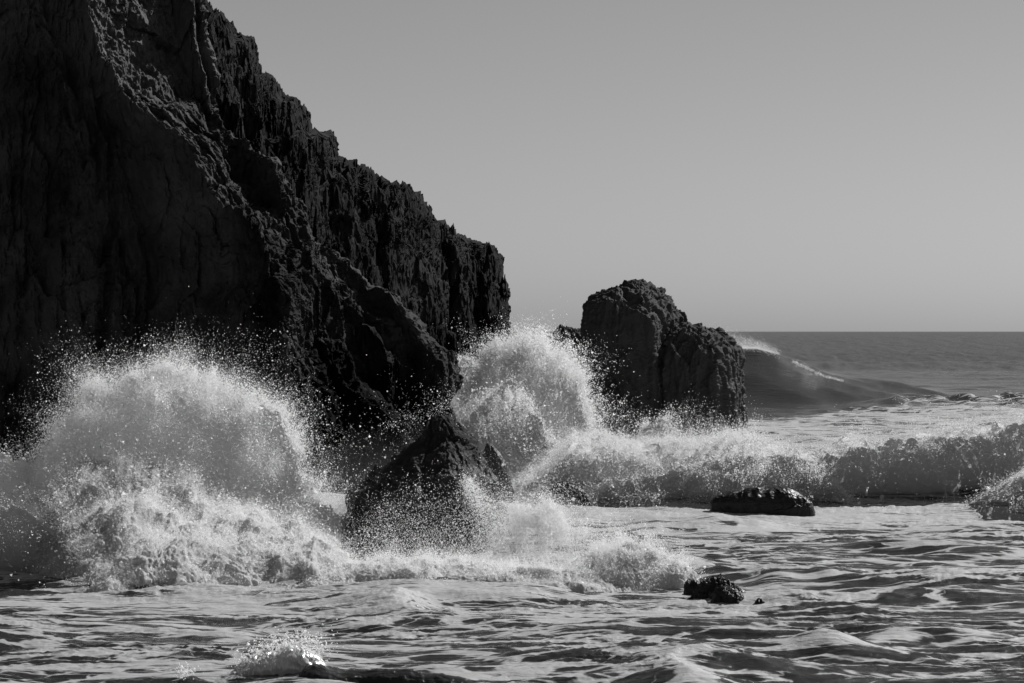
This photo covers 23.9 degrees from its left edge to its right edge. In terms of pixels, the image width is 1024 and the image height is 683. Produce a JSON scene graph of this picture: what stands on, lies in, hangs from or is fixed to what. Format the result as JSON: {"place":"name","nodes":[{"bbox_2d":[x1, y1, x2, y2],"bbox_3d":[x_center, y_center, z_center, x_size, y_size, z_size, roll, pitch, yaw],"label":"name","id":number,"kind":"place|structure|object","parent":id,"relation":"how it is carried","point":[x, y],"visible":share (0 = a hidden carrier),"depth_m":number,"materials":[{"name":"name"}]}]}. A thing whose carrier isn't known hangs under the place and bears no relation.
{"place":"outdoors","nodes":[
{"label":"outdoors","id":0,"kind":"place"},
{"bbox_2d":[0,0,479,497],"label":"sea cliff","id":1,"kind":"structure","parent":0,"point":[142,188],"depth_m":91.67,"materials":[{"name":"black stone"}]},
{"bbox_2d":[203,0,510,380],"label":"headland","id":2,"kind":"structure","parent":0,"point":[439,277],"depth_m":158.35,"materials":[{"name":"black stone"}]},
{"bbox_2d":[0,332,1023,682],"bbox_3d":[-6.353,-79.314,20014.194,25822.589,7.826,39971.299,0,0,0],"label":"sea","id":3,"kind":"structure","parent":0,"point":[904,580],"depth_m":54.83,"materials":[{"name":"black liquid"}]},
{"bbox_2d":[0,427,71,582],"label":"splash","id":4,"kind":"object","parent":3,"relation":"on","point":[29,499],"visible":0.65,"depth_m":61.82,"materials":[{"name":"grey liquid"}]},
{"bbox_2d":[0,286,393,586],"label":"splash","id":5,"kind":"object","parent":3,"relation":"on","point":[115,507],"visible":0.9,"depth_m":61.37,"materials":[{"name":"liquid"}]},
{"bbox_2d":[169,619,487,682],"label":"splash","id":6,"kind":"object","parent":3,"relation":"on","point":[306,661],"visible":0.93,"depth_m":41.68,"materials":[{"name":"grey liquid"}]},
{"bbox_2d":[59,526,674,593],"bbox_3d":[-3.272,5.326,57.516,15.622,2.407,5.558,0,0,0],"label":"splash","id":7,"kind":"object","parent":3,"relation":"on","point":[428,566],"visible":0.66,"depth_m":56.53,"materials":[{"name":"liquid"}]},
{"bbox_2d":[275,366,552,563],"bbox_3d":[-3.034,3.049,70.547,9.372,7.415,23.085,0,0,0],"label":"splash","id":8,"kind":"object","parent":3,"relation":"on","point":[470,480],"visible":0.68,"depth_m":60.99,"materials":[{"name":"white liquid"}]},
{"bbox_2d":[339,415,514,560],"bbox_3d":[-2.114,4.354,65.119,5.078,4.778,3.251,0,0,-14],"label":"rock","id":9,"kind":"object","parent":3,"relation":"in","point":[446,442],"visible":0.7,"depth_m":64.08,"materials":[{"name":"black stone"}]},
{"bbox_2d":[457,342,494,384],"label":"splash","id":10,"kind":"object","parent":3,"relation":"on","point":[460,364],"visible":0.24,"depth_m":164.70,"materials":[{"name":"white liquid"}]},
{"bbox_2d":[483,443,515,502],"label":"rock","id":11,"kind":"object","parent":3,"relation":"in","point":[491,451],"visible":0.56,"depth_m":83.73,"materials":[{"name":"grey stone"}]},
{"bbox_2d":[533,482,592,506],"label":"rock","id":12,"kind":"object","parent":3,"relation":"in","point":[563,487],"visible":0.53,"depth_m":79.00,"materials":[{"name":"grey stone"}]},
{"bbox_2d":[549,324,580,370],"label":"rock","id":13,"kind":"object","parent":3,"relation":"on","point":[573,333],"visible":0.32,"depth_m":149.20,"materials":[{"name":"grey stone"}]},
{"bbox_2d":[441,434,707,591],"bbox_3d":[1.522,4.232,60.642,7.747,4.979,8.982,0,0,0],"label":"splash","id":14,"kind":"object","parent":3,"relation":"on","point":[653,565],"visible":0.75,"depth_m":58.55,"materials":[{"name":"liquid"}]},
{"bbox_2d":[450,306,704,487],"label":"splash","id":15,"kind":"object","parent":3,"relation":"on","point":[520,353],"visible":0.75,"depth_m":98.32,"materials":[{"name":"white liquid"}]},
{"bbox_2d":[577,279,747,436],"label":"sea stack","id":16,"kind":"object","parent":3,"relation":"in","point":[672,355],"visible":0.75,"depth_m":137.75,"materials":[{"name":"black stone"}]},
{"bbox_2d":[629,391,707,448],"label":"splash","id":17,"kind":"object","parent":3,"relation":"on","point":[661,421],"visible":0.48,"depth_m":125.11,"materials":[{"name":"white liquid"}]},
{"bbox_2d":[682,579,698,595],"bbox_3d":[4.095,5.590,55.032,0.461,0.357,0.384,0,0,0],"label":"rock","id":18,"kind":"object","parent":3,"relation":"in","point":[690,585],"visible":0.7,"depth_m":54.90,"materials":[{"name":"black stone"}]},
{"bbox_2d":[688,573,745,603],"bbox_3d":[4.647,5.639,53.777,1.509,0.936,1.557,0,0,0],"label":"rock","id":19,"kind":"object","parent":3,"relation":"in","point":[718,589],"visible":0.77,"depth_m":53.75,"materials":[{"name":"black stone"}]},
{"bbox_2d":[755,598,764,604],"bbox_3d":[5.461,5.728,53.015,0.298,0.222,0.249,0,0,0],"label":"rock","id":20,"kind":"object","parent":3,"relation":"in","point":[759,601],"visible":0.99,"depth_m":52.95,"materials":[{"name":"black stone"}]},
{"bbox_2d":[710,486,815,516],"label":"rock","id":21,"kind":"object","parent":3,"relation":"in","point":[770,500],"visible":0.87,"depth_m":78.19,"materials":[{"name":"black stone"}]},
{"bbox_2d":[505,395,1023,506],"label":"breaker","id":22,"kind":"object","parent":3,"relation":"on","point":[587,440],"visible":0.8,"depth_m":86.69,"materials":[{"name":"white liquid"}]},
{"bbox_2d":[724,327,843,381],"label":"breaking wave","id":23,"kind":"object","parent":3,"relation":"on","point":[756,348],"visible":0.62,"depth_m":214.00,"materials":[{"name":"white liquid"}]},
{"bbox_2d":[952,462,1023,518],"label":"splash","id":24,"kind":"object","parent":3,"relation":"on","point":[1004,482],"visible":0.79,"depth_m":79.30,"materials":[{"name":"grey liquid"}]},
{"bbox_2d":[208,0,1023,331],"label":"sky","id":25,"kind":"structure","parent":0,"point":[766,165],"materials":[{"name":"grey"}]}
]}

